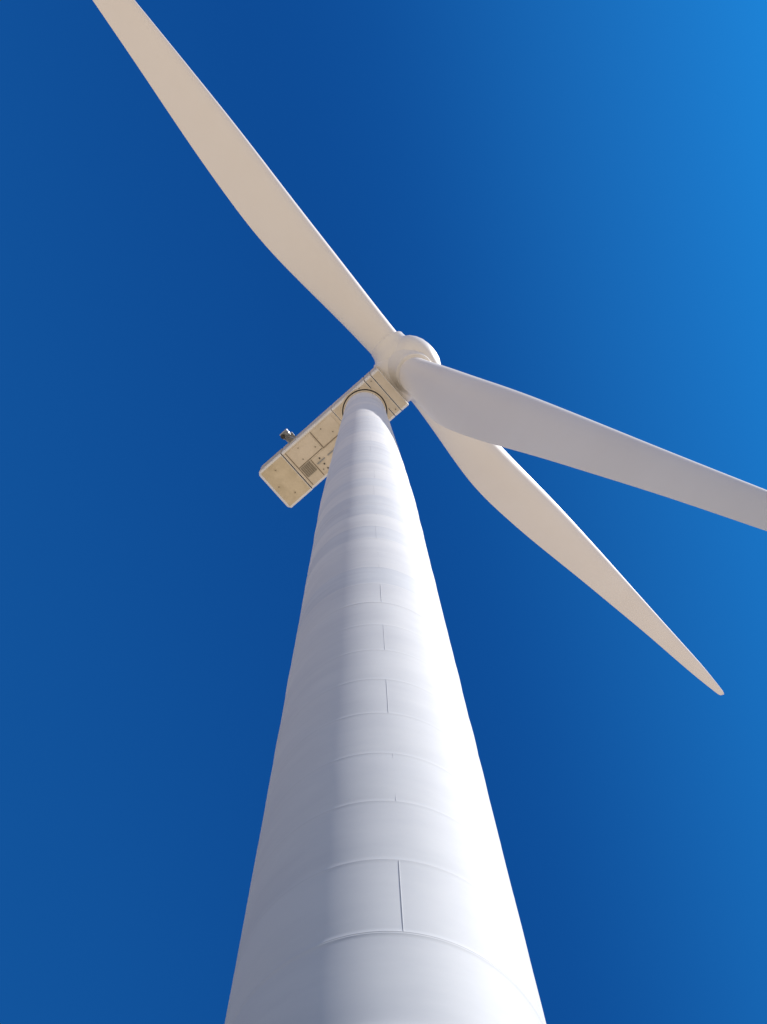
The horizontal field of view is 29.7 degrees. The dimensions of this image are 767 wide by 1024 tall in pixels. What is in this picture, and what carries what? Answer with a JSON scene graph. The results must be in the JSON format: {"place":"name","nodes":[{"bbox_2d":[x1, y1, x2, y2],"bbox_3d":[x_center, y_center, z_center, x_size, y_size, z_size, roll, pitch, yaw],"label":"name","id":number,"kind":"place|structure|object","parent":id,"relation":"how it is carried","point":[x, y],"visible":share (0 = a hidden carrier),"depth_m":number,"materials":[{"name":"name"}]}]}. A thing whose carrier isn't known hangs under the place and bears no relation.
{"place":"outdoors","nodes":[
{"label":"outdoors","id":0,"kind":"place"},
{"bbox_2d":[0,0,766,1023],"label":"sky","id":1,"kind":"structure","parent":0,"point":[565,200],"materials":[{"name":"blue"}]},
{"label":"ground","id":2,"kind":"structure","parent":0,"visible":0},
{"bbox_2d":[93,0,766,1023],"bbox_3d":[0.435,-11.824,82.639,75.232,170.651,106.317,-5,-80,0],"label":"wind turbine","id":3,"kind":"object","parent":2,"relation":"on","point":[381,890],"visible":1,"depth_m":35.65,"materials":[{"name":"paint"}]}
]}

